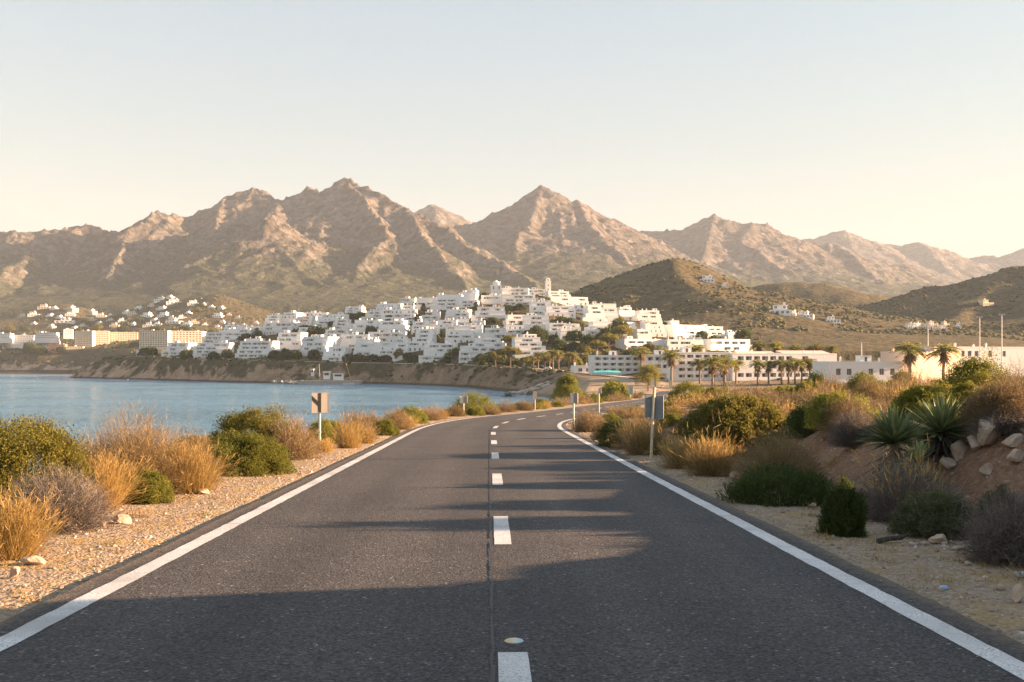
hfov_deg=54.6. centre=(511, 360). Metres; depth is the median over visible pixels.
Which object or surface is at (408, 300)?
apartment block
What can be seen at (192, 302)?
hill villa
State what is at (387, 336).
apartment block
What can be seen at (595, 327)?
apartment block
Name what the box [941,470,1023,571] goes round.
twig mound
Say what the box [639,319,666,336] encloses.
apartment block
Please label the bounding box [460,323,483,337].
apartment block
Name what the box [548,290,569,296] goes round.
apartment block
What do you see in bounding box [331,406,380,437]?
brown bush
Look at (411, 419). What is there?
grass clump
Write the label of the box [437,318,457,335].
apartment block
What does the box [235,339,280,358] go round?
apartment block
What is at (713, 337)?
dark shrub
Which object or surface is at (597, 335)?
evergreen tree
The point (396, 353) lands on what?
olive shrub
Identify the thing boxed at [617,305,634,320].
apartment block
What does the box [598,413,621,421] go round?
green shrub
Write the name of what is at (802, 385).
cushion shrub
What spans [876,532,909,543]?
branch
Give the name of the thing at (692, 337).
apartment block
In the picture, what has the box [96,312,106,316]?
hill villa
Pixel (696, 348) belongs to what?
palm tree
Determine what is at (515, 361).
olive shrub
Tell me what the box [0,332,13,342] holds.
white house
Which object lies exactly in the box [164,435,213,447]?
green shrub
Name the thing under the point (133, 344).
dark shrub
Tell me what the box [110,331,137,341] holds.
apartment tower
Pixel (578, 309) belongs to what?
apartment block
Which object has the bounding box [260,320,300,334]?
apartment block
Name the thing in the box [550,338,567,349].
evergreen tree
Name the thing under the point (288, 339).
apartment block
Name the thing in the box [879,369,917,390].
olive shrub
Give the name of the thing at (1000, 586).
rock
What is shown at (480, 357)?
evergreen tree
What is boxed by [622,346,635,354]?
olive shrub
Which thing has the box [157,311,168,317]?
hill villa
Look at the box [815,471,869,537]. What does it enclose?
needle bush
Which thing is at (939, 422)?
agave
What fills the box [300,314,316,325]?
apartment block
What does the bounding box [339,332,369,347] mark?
apartment block
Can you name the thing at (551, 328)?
apartment block
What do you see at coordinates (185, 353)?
dark shrub
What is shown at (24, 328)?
dark shrub
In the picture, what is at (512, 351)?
stone pine
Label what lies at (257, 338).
apartment block
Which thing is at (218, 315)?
hill villa
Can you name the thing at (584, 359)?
olive shrub
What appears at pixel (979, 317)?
light mast
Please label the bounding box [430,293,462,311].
apartment block
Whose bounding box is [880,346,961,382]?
flat roofed building
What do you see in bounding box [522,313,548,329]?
apartment block
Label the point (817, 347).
palm tree
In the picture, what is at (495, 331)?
apartment block
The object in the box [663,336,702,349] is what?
apartment block
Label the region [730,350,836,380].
hotel wing
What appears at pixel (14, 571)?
rock
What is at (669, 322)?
apartment block
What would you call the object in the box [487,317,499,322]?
dark shrub
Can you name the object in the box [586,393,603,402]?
green shrub
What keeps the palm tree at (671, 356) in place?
on the ground at (822, 331)
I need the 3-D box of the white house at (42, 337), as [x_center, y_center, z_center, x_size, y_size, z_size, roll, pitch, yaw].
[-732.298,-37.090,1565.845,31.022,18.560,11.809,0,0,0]
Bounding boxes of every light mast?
[976,316,982,356]
[999,314,1004,371]
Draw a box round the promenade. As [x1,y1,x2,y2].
[141,356,639,378]
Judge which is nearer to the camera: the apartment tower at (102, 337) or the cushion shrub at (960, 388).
the cushion shrub at (960, 388)
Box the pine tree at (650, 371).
[633,363,661,390]
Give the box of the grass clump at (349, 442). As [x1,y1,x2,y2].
[321,411,385,447]
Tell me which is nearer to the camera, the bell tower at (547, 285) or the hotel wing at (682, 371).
the hotel wing at (682, 371)
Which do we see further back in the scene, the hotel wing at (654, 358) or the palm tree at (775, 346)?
the palm tree at (775, 346)
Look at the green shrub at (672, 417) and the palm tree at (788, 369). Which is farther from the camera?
the palm tree at (788, 369)
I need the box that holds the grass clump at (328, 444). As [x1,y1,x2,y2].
[310,434,337,452]
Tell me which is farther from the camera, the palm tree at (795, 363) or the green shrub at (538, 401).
the palm tree at (795, 363)
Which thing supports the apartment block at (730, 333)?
on the ground at (822, 331)
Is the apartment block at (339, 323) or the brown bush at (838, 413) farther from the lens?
the apartment block at (339, 323)
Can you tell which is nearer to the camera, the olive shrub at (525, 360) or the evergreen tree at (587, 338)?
the olive shrub at (525, 360)
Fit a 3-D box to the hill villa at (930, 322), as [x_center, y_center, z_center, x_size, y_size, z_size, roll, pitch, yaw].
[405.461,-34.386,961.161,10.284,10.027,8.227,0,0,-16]
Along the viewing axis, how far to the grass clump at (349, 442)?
32.35 m
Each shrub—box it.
[0,343,10,348]
[0,413,103,519]
[4,325,15,330]
[19,325,29,330]
[21,341,37,351]
[33,346,48,352]
[55,347,66,352]
[59,334,65,342]
[80,318,88,324]
[93,323,103,328]
[110,314,120,318]
[115,343,131,348]
[117,326,129,330]
[122,466,176,504]
[129,341,138,346]
[133,317,143,320]
[136,347,145,355]
[145,346,157,355]
[150,325,161,329]
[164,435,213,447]
[179,325,190,329]
[179,349,193,358]
[204,427,300,477]
[206,351,220,359]
[207,327,218,331]
[207,403,311,458]
[221,348,232,358]
[236,333,251,339]
[251,330,265,338]
[266,350,279,358]
[276,348,291,359]
[289,350,302,359]
[302,417,337,442]
[305,326,321,336]
[306,418,342,431]
[307,348,320,357]
[319,327,328,334]
[341,354,353,360]
[345,312,356,318]
[350,354,365,359]
[354,311,366,318]
[364,325,376,333]
[364,354,379,359]
[373,418,401,435]
[377,355,391,360]
[392,404,430,423]
[393,348,404,358]
[402,352,411,358]
[407,354,418,361]
[439,329,445,336]
[441,356,451,362]
[443,349,453,357]
[449,390,500,413]
[452,346,459,354]
[465,405,485,415]
[478,359,490,365]
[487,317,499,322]
[503,304,514,310]
[504,357,519,365]
[514,303,526,309]
[518,356,530,365]
[522,330,535,333]
[529,356,543,365]
[530,325,540,330]
[531,403,546,408]
[533,397,549,403]
[535,328,549,338]
[547,334,557,342]
[547,371,585,400]
[549,399,564,406]
[553,316,567,321]
[556,347,569,350]
[563,317,576,323]
[564,357,583,365]
[567,340,580,350]
[573,320,584,329]
[577,342,593,351]
[581,352,588,363]
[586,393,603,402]
[592,417,627,448]
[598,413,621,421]
[600,378,633,399]
[602,348,616,354]
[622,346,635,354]
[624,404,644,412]
[638,342,656,350]
[653,346,668,353]
[654,411,684,426]
[660,375,800,457]
[664,400,676,412]
[665,379,713,401]
[678,391,698,403]
[697,385,731,401]
[708,335,719,338]
[771,384,794,396]
[781,402,819,438]
[792,379,822,393]
[802,387,881,431]
[805,369,826,387]
[844,370,881,396]
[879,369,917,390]
[886,400,922,414]
[888,384,956,421]
[919,380,961,400]
[935,347,1017,387]
[947,379,982,411]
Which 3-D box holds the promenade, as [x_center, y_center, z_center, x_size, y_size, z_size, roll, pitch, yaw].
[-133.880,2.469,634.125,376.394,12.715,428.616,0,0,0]
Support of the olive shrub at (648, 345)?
on the ground at (822, 331)
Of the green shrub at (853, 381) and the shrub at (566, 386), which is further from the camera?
the shrub at (566, 386)
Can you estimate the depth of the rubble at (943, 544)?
11.73 m
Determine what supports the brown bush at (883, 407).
on the ground at (822, 331)
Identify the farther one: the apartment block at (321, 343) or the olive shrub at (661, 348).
the apartment block at (321, 343)
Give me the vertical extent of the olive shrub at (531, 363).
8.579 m
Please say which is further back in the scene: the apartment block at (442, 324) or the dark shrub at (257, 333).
the dark shrub at (257, 333)
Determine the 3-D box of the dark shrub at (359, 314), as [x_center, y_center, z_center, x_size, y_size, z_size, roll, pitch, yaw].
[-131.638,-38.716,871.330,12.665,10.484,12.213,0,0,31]
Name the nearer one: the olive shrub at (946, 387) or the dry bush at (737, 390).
the olive shrub at (946, 387)
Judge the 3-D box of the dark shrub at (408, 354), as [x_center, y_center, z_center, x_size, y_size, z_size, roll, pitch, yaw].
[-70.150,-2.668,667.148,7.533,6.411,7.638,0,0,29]
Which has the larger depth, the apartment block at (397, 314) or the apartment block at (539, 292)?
the apartment block at (539, 292)
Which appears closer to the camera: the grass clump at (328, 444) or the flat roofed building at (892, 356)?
the grass clump at (328, 444)
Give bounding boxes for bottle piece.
[939,585,949,589]
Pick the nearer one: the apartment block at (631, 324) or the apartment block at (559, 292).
the apartment block at (631, 324)
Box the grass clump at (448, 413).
[435,406,454,418]
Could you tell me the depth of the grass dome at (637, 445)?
28.94 m
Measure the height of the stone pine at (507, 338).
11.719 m
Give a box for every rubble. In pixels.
[735,415,1023,497]
[886,536,973,562]
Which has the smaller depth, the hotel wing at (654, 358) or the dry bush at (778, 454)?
the dry bush at (778, 454)
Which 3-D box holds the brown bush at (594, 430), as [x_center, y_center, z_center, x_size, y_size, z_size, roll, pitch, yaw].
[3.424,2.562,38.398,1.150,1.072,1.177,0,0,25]
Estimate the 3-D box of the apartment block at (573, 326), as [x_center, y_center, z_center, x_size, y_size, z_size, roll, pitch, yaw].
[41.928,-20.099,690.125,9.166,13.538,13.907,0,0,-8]
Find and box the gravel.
[0,413,1023,639]
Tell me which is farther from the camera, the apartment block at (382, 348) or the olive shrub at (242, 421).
the apartment block at (382, 348)
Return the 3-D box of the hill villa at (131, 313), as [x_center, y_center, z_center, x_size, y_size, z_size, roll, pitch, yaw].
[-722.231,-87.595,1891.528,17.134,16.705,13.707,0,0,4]
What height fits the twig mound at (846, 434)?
0.962 m
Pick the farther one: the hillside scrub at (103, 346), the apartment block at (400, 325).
the hillside scrub at (103, 346)
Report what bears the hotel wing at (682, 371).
on the ground at (822, 331)
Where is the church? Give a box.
[490,280,501,294]
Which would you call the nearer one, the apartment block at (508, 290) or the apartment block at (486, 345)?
the apartment block at (486, 345)
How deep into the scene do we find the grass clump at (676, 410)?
56.05 m
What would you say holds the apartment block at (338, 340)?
on the ground at (822, 331)
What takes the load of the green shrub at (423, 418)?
on the ground at (822, 331)
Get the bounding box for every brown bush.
[67,423,142,492]
[261,409,330,460]
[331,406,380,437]
[420,402,449,420]
[482,405,504,414]
[495,399,519,412]
[551,396,572,405]
[573,411,599,431]
[587,415,609,439]
[606,414,654,449]
[628,419,661,430]
[722,389,745,398]
[751,384,789,404]
[763,387,814,412]
[779,382,857,413]
[809,387,879,433]
[861,392,892,413]
[877,359,941,394]
[988,354,1023,404]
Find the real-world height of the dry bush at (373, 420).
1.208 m
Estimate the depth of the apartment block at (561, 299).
852.12 m
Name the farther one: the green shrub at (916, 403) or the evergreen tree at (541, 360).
the evergreen tree at (541, 360)
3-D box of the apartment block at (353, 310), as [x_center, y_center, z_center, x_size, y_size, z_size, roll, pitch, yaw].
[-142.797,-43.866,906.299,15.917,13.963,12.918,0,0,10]
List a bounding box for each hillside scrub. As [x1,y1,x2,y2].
[0,293,281,365]
[102,296,770,372]
[479,258,1023,340]
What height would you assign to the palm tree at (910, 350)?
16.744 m
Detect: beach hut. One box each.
[323,371,330,378]
[332,373,343,379]
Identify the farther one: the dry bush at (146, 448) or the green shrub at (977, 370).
the green shrub at (977, 370)
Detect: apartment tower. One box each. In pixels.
[75,330,95,346]
[96,331,109,344]
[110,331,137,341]
[139,329,170,350]
[171,330,201,344]
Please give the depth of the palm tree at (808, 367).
377.76 m
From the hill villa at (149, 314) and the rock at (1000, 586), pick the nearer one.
the rock at (1000, 586)
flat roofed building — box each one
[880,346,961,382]
[916,343,1023,376]
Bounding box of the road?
[0,391,1023,681]
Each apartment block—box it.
[161,341,196,356]
[191,341,233,357]
[203,330,225,342]
[219,327,254,342]
[224,323,244,331]
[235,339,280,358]
[240,325,268,329]
[246,336,264,340]
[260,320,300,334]
[265,313,282,321]
[277,330,307,349]
[282,311,302,321]
[298,325,316,336]
[299,335,335,355]
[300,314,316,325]
[303,311,329,319]
[313,312,348,327]
[322,345,351,360]
[324,328,352,336]
[330,335,340,346]
[332,317,352,329]
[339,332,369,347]
[345,305,365,313]
[350,318,382,332]
[353,337,379,355]
[361,309,381,319]
[368,330,407,341]
[369,339,395,360]
[375,302,403,310]
[377,318,411,331]
[381,307,417,320]
[392,336,410,361]
[399,297,415,304]
[403,303,414,308]
[405,314,420,323]
[408,326,436,351]
[411,319,436,334]
[415,297,433,309]
[419,310,440,320]
[419,341,457,362]
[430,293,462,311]
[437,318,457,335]
[445,307,473,319]
[445,324,474,342]
[457,317,468,325]
[458,288,480,308]
[459,343,480,362]
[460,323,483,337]
[468,336,507,354]
[471,305,504,320]
[472,318,485,324]
[480,325,504,337]
[481,293,499,303]
[500,293,536,305]
[502,286,528,294]
[503,313,522,324]
[504,323,524,336]
[512,334,547,359]
[520,332,536,336]
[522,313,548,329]
[529,287,544,295]
[529,300,550,314]
[544,304,575,318]
[546,321,566,334]
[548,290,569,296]
[548,295,588,305]
[557,326,579,343]
[561,303,582,313]
[567,322,580,330]
[580,305,606,321]
[582,319,623,338]
[589,301,617,320]
[616,336,664,349]
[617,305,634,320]
[623,321,636,335]
[631,328,651,338]
[632,308,661,320]
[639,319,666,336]
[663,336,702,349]
[664,319,679,334]
[664,322,708,337]
[682,335,701,339]
[701,324,727,338]
[701,336,752,350]
[725,330,734,338]
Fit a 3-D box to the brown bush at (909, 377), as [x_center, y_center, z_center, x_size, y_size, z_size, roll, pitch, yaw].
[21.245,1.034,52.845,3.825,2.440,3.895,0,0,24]
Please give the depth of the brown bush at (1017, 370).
33.34 m
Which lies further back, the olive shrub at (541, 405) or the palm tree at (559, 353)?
the palm tree at (559, 353)
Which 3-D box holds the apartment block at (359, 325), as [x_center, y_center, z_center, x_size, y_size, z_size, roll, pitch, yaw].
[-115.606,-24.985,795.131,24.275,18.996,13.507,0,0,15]
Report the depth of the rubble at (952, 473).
19.29 m
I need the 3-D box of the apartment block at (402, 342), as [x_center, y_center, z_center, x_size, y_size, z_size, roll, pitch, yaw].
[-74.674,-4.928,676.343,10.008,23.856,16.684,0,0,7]
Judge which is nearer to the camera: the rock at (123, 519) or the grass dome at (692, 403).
the rock at (123, 519)
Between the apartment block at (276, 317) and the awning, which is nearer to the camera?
the awning
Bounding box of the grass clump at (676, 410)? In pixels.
[664,402,689,413]
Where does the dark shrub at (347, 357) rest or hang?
on the ground at (822, 331)
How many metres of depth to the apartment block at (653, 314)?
807.45 m
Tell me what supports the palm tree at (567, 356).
on the ground at (822, 331)
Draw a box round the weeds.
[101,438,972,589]
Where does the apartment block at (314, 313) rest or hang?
on the ground at (822, 331)
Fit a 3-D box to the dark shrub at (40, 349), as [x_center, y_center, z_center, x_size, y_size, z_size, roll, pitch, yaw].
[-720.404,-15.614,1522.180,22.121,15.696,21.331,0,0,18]
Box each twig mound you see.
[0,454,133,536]
[820,434,973,524]
[824,405,879,448]
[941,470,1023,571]
[960,405,1023,434]
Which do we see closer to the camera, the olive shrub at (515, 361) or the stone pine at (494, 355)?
the stone pine at (494, 355)
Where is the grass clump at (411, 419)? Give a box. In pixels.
[403,414,423,426]
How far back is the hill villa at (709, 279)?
1081.85 m
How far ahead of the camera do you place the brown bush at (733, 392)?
66.47 m
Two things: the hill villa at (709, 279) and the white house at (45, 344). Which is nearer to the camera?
the hill villa at (709, 279)
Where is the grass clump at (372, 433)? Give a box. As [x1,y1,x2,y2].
[355,423,381,443]
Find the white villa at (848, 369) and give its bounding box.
[812,355,901,386]
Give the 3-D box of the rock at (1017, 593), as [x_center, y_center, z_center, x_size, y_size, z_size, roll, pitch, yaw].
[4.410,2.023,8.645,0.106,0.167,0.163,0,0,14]
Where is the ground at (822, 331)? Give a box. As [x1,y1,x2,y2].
[0,259,1023,643]
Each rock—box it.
[9,566,19,577]
[19,555,45,564]
[113,514,131,523]
[198,489,208,493]
[928,534,946,542]
[940,457,956,469]
[950,440,966,461]
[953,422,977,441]
[953,545,962,550]
[964,560,971,565]
[967,435,981,450]
[977,416,1001,445]
[979,463,993,475]
[996,583,1005,590]
[1001,433,1023,446]
[1007,449,1023,461]
[1012,583,1023,602]
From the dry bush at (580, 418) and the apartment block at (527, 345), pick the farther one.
the apartment block at (527, 345)
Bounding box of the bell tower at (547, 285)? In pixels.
[545,278,550,296]
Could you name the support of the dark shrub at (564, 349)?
on the ground at (822, 331)
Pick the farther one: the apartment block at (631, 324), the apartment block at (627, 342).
the apartment block at (631, 324)
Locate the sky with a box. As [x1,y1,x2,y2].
[0,0,1023,257]
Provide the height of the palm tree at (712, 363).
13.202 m
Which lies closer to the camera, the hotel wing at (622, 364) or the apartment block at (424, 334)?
the hotel wing at (622, 364)
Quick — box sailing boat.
[343,364,353,384]
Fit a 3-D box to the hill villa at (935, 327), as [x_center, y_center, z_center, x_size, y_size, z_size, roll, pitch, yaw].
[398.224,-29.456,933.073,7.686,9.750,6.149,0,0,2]
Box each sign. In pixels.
[311,392,328,441]
[460,396,466,406]
[533,391,536,409]
[570,393,577,420]
[598,388,601,415]
[628,386,632,404]
[645,384,663,458]
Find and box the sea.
[0,374,553,473]
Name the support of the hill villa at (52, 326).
on the ground at (822, 331)
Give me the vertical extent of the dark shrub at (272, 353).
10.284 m
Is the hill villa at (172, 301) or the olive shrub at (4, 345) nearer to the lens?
the olive shrub at (4, 345)
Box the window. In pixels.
[879,369,883,374]
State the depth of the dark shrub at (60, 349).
1518.41 m
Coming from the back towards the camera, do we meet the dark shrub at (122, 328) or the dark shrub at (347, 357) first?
the dark shrub at (122, 328)
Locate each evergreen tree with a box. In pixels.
[473,353,485,361]
[485,358,506,362]
[537,356,551,364]
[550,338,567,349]
[562,329,583,341]
[579,333,596,343]
[594,331,611,346]
[600,326,619,343]
[607,318,632,337]
[695,330,708,338]
[732,328,752,339]
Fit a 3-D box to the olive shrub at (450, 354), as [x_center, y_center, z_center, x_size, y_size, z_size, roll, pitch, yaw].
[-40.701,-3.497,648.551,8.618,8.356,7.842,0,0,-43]
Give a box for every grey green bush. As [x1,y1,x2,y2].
[880,478,986,540]
[974,481,1021,524]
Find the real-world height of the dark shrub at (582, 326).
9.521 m
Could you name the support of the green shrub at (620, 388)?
on the ground at (822, 331)
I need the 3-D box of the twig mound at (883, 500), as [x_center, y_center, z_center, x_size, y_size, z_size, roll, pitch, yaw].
[5.642,1.684,14.228,2.362,1.308,2.120,0,0,13]
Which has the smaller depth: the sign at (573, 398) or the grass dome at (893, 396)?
the grass dome at (893, 396)
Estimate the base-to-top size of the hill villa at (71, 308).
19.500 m
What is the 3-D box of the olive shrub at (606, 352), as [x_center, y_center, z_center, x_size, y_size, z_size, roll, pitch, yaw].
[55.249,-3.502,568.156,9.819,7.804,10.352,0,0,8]
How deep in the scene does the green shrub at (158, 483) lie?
16.23 m
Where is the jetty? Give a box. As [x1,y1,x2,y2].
[297,380,363,383]
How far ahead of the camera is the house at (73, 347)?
1541.52 m
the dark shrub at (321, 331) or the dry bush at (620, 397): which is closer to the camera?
the dry bush at (620, 397)
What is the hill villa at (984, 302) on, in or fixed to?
on the ground at (822, 331)
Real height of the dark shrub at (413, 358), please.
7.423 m
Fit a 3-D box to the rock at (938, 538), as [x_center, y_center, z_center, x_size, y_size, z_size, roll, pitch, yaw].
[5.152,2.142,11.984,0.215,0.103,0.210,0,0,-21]
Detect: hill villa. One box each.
[27,311,39,316]
[37,303,49,309]
[46,324,56,328]
[54,317,74,323]
[64,305,78,312]
[65,311,75,315]
[86,308,96,314]
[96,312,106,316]
[109,322,119,326]
[127,310,136,315]
[140,311,153,317]
[143,321,152,327]
[154,296,163,302]
[156,305,165,309]
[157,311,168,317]
[166,298,179,305]
[166,317,182,323]
[180,321,192,326]
[187,299,196,306]
[212,312,223,317]
[700,274,714,283]
[769,302,790,315]
[797,310,803,316]
[803,310,813,319]
[826,315,840,323]
[903,322,912,327]
[919,323,927,329]
[925,320,937,325]
[932,325,940,330]
[978,298,993,305]
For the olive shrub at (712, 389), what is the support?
on the ground at (822, 331)
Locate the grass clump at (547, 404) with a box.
[539,400,553,407]
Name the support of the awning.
on the promenade
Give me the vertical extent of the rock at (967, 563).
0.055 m
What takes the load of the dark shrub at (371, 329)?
on the ground at (822, 331)
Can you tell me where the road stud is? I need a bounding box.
[504,638,523,642]
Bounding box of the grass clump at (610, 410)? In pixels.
[602,403,628,415]
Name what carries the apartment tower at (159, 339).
on the ground at (822, 331)
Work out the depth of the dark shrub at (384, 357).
669.97 m
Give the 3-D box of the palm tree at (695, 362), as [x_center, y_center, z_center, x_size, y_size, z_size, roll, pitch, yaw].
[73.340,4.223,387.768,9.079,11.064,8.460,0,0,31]
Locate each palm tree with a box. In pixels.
[529,355,536,366]
[533,352,542,368]
[538,351,551,369]
[547,349,556,368]
[552,350,564,369]
[563,351,572,369]
[568,352,579,364]
[630,346,652,369]
[658,349,686,382]
[689,344,706,351]
[689,358,706,383]
[696,355,725,387]
[716,354,739,386]
[727,359,744,383]
[747,359,768,385]
[749,339,768,350]
[761,360,778,384]
[766,341,786,352]
[770,359,790,384]
[783,360,791,383]
[786,357,805,384]
[788,343,803,350]
[791,359,809,382]
[799,357,813,378]
[803,346,814,350]
[807,342,826,350]
[823,344,840,354]
[889,341,931,376]
[923,342,962,378]
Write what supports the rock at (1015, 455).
on the ground at (822, 331)
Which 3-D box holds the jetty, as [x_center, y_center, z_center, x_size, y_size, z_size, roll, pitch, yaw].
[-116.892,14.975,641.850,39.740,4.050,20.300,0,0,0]
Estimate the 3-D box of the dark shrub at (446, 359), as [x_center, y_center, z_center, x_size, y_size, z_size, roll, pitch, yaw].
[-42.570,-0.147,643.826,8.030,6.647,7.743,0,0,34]
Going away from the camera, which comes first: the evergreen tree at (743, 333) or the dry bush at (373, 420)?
the dry bush at (373, 420)
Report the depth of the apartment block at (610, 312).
796.11 m
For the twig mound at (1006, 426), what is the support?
on the ground at (822, 331)
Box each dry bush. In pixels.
[69,394,221,496]
[165,435,227,482]
[180,427,214,452]
[360,410,382,431]
[379,406,418,429]
[444,403,467,416]
[515,397,533,410]
[570,402,611,431]
[578,393,595,403]
[605,392,626,400]
[608,403,644,418]
[622,416,647,424]
[631,391,644,398]
[719,413,837,484]
[724,383,747,395]
[811,368,853,396]
[812,380,857,395]
[850,373,888,403]
[880,375,905,405]
[945,367,1023,426]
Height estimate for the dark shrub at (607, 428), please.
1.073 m
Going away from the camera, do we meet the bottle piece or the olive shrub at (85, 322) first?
the bottle piece
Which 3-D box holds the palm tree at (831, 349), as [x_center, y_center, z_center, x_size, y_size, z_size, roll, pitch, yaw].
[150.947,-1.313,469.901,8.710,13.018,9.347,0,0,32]
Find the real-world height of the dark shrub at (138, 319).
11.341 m
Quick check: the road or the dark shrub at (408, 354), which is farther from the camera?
the dark shrub at (408, 354)
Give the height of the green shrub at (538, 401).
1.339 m
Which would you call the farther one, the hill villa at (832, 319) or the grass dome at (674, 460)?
the hill villa at (832, 319)
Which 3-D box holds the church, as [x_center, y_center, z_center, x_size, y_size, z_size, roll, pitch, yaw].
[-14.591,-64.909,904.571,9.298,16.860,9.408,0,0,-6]
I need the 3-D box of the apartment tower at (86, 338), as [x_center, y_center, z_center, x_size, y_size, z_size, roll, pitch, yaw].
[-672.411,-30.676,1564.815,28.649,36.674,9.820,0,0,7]
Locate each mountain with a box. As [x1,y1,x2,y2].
[0,177,544,315]
[414,204,471,226]
[453,185,772,293]
[639,214,949,298]
[802,230,1023,283]
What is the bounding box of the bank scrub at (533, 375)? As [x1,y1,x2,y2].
[106,354,585,386]
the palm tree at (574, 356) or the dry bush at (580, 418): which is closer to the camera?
the dry bush at (580, 418)
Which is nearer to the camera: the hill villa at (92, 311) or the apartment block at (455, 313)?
the apartment block at (455, 313)
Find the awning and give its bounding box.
[593,370,620,375]
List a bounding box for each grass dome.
[610,409,676,455]
[634,423,717,469]
[665,425,746,477]
[667,395,693,406]
[682,389,720,408]
[769,398,806,418]
[793,377,847,396]
[870,377,932,406]
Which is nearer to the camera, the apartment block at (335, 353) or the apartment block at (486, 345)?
the apartment block at (486, 345)
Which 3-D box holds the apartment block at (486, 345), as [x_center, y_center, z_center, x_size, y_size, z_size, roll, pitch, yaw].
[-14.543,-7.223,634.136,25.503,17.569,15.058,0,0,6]
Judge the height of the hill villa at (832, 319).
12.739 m
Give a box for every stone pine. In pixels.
[485,351,506,368]
[496,346,522,367]
[499,334,515,345]
[587,340,607,350]
[599,332,619,347]
[610,325,633,338]
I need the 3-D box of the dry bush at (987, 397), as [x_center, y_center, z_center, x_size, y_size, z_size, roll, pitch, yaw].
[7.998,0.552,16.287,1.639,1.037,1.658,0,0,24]
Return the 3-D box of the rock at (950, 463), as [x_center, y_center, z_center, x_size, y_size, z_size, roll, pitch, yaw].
[7.147,1.687,16.276,0.263,0.202,0.244,0,0,27]
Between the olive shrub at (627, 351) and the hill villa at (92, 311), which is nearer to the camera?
the olive shrub at (627, 351)
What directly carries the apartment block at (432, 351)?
on the ground at (822, 331)
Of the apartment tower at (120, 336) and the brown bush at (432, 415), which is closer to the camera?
the brown bush at (432, 415)
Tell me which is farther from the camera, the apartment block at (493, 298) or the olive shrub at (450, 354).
the apartment block at (493, 298)
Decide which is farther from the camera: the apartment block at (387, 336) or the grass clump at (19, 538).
the apartment block at (387, 336)
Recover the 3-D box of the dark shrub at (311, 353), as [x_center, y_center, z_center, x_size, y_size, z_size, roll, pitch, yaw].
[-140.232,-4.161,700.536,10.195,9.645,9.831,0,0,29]
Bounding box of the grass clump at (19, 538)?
[0,477,89,560]
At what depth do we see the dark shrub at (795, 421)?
25.68 m
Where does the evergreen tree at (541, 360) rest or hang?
on the ground at (822, 331)
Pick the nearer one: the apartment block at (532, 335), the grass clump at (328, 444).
the grass clump at (328, 444)
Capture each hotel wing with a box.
[588,351,639,374]
[642,350,666,372]
[667,347,731,381]
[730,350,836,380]
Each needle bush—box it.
[714,459,836,507]
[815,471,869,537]
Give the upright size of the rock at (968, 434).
0.373 m
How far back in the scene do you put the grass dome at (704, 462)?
21.59 m
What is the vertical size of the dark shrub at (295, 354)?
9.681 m
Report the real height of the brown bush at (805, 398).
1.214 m
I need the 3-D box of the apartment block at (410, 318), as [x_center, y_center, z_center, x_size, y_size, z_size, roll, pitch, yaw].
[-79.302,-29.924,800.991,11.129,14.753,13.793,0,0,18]
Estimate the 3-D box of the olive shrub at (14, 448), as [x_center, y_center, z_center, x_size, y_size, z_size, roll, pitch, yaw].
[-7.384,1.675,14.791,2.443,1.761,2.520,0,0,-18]
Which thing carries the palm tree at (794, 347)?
on the ground at (822, 331)
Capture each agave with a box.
[854,401,934,488]
[895,439,936,485]
[901,392,973,462]
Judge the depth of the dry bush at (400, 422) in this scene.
48.35 m
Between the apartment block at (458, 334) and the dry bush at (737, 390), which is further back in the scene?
the apartment block at (458, 334)
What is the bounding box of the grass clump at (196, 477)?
[137,428,241,493]
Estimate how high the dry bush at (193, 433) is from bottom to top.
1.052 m
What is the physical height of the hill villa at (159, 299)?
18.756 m
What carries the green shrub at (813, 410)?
on the ground at (822, 331)
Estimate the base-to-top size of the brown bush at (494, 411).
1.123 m
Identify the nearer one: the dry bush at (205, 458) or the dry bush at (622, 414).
the dry bush at (205, 458)
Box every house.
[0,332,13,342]
[2,344,20,349]
[11,334,35,347]
[36,331,58,342]
[42,338,60,347]
[48,343,67,350]
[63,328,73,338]
[63,345,84,349]
[571,362,587,372]
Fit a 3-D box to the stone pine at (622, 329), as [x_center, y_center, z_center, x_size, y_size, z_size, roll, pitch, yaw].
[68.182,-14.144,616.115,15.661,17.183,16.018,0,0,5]
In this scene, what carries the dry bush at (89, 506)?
on the ground at (822, 331)
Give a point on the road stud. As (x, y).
(514, 640)
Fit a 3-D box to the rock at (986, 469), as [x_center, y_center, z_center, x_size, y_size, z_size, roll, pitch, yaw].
[7.317,1.672,15.302,0.229,0.203,0.164,0,0,16]
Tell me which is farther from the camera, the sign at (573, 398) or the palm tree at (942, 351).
the palm tree at (942, 351)
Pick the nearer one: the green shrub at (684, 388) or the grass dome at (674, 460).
the grass dome at (674, 460)
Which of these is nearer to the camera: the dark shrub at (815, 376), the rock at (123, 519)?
the rock at (123, 519)
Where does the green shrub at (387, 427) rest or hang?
on the ground at (822, 331)
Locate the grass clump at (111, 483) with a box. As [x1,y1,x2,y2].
[59,429,161,510]
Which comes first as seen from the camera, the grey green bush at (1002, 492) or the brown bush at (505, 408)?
the grey green bush at (1002, 492)
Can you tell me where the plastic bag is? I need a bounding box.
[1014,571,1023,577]

